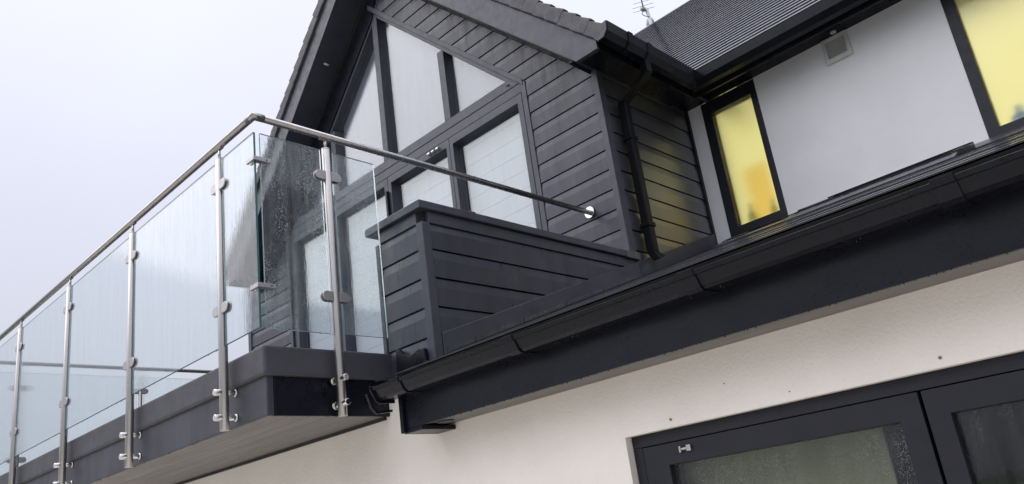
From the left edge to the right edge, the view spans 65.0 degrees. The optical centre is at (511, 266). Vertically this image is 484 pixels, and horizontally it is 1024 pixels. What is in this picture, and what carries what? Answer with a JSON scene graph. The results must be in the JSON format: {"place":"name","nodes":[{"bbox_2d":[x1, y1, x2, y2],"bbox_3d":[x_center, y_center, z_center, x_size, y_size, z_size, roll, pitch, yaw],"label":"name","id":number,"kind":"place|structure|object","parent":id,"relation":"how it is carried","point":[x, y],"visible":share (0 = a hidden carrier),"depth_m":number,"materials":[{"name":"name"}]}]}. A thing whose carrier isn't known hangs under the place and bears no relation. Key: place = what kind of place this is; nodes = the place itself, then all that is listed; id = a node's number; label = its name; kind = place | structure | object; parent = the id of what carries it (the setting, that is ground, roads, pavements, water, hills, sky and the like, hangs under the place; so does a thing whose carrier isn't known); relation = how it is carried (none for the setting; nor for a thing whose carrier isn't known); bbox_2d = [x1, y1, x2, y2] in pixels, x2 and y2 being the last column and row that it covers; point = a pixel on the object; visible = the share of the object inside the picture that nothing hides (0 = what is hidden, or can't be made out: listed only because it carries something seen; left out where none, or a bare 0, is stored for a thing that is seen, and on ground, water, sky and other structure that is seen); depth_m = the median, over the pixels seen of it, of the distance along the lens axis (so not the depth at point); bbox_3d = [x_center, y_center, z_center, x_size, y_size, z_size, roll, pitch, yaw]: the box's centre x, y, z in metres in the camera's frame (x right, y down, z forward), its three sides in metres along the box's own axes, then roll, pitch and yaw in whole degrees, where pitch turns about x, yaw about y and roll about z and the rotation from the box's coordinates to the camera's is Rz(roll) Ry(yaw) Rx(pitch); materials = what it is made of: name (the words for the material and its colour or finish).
{"place":"outdoors","nodes":[
{"label":"outdoors","id":0,"kind":"place"},
{"bbox_2d":[0,0,687,465],"label":"sky","id":1,"kind":"structure","parent":0,"point":[104,104],"materials":[{"name":"white"}]},
{"label":"lawn","id":2,"kind":"structure","parent":0,"visible":0},
{"bbox_2d":[100,0,1023,483],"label":"house","id":3,"kind":"structure","parent":2,"relation":"on","point":[810,212],"depth_m":4.34,"materials":[{"name":"black paint"}]},
{"bbox_2d":[0,345,392,483],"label":"balcony","id":4,"kind":"structure","parent":3,"relation":"attached to","point":[284,400],"depth_m":3.84,"materials":[{"name":"black plastic"}]},
{"bbox_2d":[0,112,593,483],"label":"glass balustrade","id":5,"kind":"object","parent":4,"relation":"on","point":[173,286],"visible":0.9,"depth_m":3.95,"materials":[{"name":"glass"}]},
{"bbox_2d":[320,13,518,209],"bbox_3d":[-1.167,-1.649,7.423,0.132,1.660,3.320,11,-26,-44],"label":"gable window","id":6,"kind":"structure","parent":3,"relation":"in","point":[425,101],"depth_m":7.27,"materials":[{"name":"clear glass"}]},
{"bbox_2d":[295,83,543,353],"bbox_3d":[-0.907,0.232,6.794,0.152,2.339,3.370,11,-26,-44],"label":"balcony door","id":7,"kind":"structure","parent":3,"relation":"in","point":[502,155],"depth_m":6.44,"materials":[{"name":"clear glass"}]},
{"bbox_2d":[378,199,641,377],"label":"parapet","id":8,"kind":"structure","parent":3,"relation":"on","point":[454,279],"depth_m":3.99,"materials":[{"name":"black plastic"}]},
{"bbox_2d":[632,0,652,24],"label":"tv aerial","id":9,"kind":"object","parent":3,"relation":"attached to","point":[644,9],"visible":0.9,"depth_m":9.25,"materials":[{"name":"white metal"}]},
{"bbox_2d":[700,79,787,236],"bbox_3d":[1.728,-0.793,5.970,0.076,1.121,0.457,11,-26,-44],"label":"window","id":10,"kind":"structure","parent":3,"relation":"in","point":[752,196],"depth_m":5.97,"materials":[{"name":"yellow glass"}]},
{"bbox_2d":[712,213,793,248],"bbox_3d":[1.651,-0.256,5.312,0.484,0.193,0.510,11,-26,-44],"label":"roof window","id":11,"kind":"structure","parent":3,"relation":"in","point":[781,220],"depth_m":5.20,"materials":[{"name":"black plastic"}]},
{"bbox_2d":[632,352,1023,483],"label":"window","id":12,"kind":"structure","parent":3,"relation":"in","point":[963,424],"depth_m":2.46,"materials":[{"name":"black glass"}]},
{"bbox_2d":[785,141,975,220],"bbox_3d":[2.160,-0.501,4.685,0.754,0.305,0.940,11,-26,-44],"label":"roof window","id":13,"kind":"structure","parent":3,"relation":"in","point":[960,150],"depth_m":4.50,"materials":[{"name":"black plastic"}]},
{"bbox_2d":[940,0,1023,138],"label":"window","id":14,"kind":"structure","parent":3,"relation":"in","point":[988,35],"depth_m":4.86,"materials":[{"name":"yellow glass"}]}
]}

